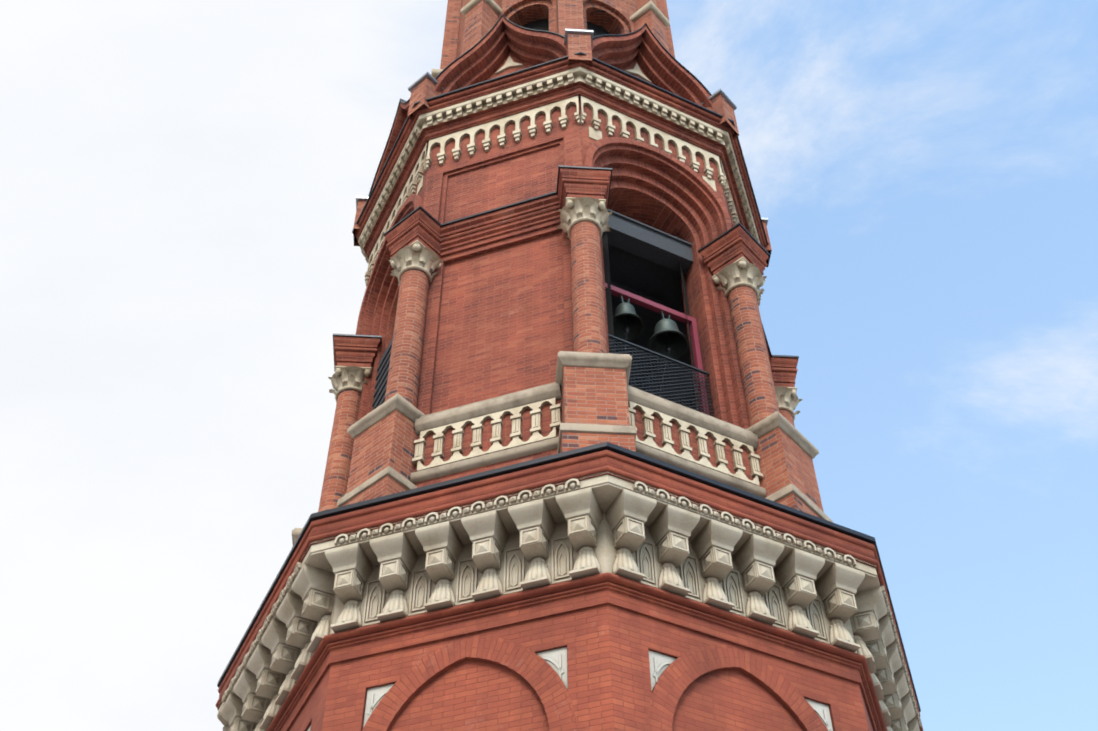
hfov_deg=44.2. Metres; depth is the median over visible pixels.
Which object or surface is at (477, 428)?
balusters
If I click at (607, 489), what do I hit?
frieze wall
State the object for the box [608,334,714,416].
guards
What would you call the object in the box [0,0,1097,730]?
sky
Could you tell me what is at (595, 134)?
spandrel plaques
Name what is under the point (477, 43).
kokoshnik capping
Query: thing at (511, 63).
kokoshnik ornaments
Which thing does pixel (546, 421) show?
parapet walls
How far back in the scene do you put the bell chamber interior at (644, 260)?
24.01 m
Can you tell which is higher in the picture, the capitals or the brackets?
the capitals
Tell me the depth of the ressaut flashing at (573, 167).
23.11 m
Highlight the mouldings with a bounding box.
[266,572,886,730]
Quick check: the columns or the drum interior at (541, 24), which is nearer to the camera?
the columns
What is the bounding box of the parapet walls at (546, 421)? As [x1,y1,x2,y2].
[414,399,760,487]
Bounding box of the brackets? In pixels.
[220,479,921,730]
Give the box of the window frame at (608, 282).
[602,231,700,411]
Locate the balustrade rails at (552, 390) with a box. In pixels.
[345,382,765,497]
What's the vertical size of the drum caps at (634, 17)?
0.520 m
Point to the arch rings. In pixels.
(538, 674)
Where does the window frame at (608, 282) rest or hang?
attached to the bell walls at (499, 319)
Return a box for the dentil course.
[358,66,759,262]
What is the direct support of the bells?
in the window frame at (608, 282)
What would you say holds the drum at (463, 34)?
on the upper roof
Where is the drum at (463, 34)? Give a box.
[435,0,674,77]
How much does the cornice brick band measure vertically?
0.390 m
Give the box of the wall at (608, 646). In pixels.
[289,604,872,730]
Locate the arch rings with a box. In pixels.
[362,635,827,730]
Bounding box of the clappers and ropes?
[624,315,670,395]
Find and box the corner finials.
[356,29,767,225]
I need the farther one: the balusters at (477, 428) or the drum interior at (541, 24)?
the drum interior at (541, 24)
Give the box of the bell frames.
[605,283,708,413]
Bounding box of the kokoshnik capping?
[368,14,711,196]
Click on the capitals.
(417, 254)
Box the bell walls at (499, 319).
[411,98,734,414]
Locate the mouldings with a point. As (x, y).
(569, 597)
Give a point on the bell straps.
(628, 300)
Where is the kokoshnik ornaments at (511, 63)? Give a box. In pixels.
[495,56,650,82]
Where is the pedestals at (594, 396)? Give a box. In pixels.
[342,366,823,517]
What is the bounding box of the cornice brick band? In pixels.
[216,449,922,730]
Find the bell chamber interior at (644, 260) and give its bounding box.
[372,209,696,410]
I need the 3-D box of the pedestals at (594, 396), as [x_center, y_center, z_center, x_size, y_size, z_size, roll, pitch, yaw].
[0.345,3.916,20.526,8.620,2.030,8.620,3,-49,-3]
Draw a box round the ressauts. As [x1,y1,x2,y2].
[334,168,797,386]
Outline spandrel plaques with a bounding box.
[417,127,716,194]
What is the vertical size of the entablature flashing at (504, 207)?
0.100 m
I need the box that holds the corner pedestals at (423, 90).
[353,33,771,266]
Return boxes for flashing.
[217,442,920,711]
[333,165,798,371]
[352,52,769,250]
[440,191,771,355]
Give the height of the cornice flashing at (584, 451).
0.085 m
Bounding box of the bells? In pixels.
[613,303,689,362]
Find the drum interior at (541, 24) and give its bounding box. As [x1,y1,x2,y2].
[522,19,609,36]
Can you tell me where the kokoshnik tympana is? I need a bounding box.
[485,51,652,83]
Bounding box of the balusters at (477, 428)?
[412,398,762,485]
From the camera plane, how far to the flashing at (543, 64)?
25.78 m
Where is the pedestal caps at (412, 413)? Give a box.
[292,351,832,544]
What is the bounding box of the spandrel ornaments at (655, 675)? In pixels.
[309,654,830,730]
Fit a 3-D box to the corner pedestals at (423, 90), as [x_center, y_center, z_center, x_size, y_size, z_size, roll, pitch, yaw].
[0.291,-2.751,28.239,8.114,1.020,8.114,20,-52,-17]
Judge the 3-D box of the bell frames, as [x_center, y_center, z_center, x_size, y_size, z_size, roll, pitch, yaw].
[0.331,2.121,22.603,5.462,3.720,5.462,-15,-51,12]
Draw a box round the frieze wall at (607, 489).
[217,471,915,725]
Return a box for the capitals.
[328,197,802,419]
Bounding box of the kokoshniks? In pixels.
[372,16,712,188]
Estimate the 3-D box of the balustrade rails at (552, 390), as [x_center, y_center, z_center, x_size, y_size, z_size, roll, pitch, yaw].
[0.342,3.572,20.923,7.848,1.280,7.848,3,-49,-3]
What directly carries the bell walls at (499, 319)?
on the cornice
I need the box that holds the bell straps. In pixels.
[620,295,669,318]
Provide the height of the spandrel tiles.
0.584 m
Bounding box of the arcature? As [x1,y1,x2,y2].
[365,95,760,305]
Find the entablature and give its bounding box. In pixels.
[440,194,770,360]
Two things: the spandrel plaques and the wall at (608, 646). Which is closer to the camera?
the wall at (608, 646)
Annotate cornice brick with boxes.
[354,56,768,258]
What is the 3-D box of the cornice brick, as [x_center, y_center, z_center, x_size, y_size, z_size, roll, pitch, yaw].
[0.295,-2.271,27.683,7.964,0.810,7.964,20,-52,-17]
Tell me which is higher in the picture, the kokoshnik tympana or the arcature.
the kokoshnik tympana
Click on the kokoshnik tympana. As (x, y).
(527, 65)
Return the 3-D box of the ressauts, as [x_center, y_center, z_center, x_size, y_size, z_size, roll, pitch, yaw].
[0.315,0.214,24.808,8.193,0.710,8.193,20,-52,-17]
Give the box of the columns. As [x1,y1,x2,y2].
[318,220,794,511]
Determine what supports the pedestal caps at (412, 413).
on the pedestals at (594, 396)
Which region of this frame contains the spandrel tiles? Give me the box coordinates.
[307,647,832,730]
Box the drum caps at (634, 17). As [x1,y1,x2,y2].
[431,0,669,77]
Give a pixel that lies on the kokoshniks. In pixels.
(487, 55)
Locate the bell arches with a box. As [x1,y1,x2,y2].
[348,137,749,477]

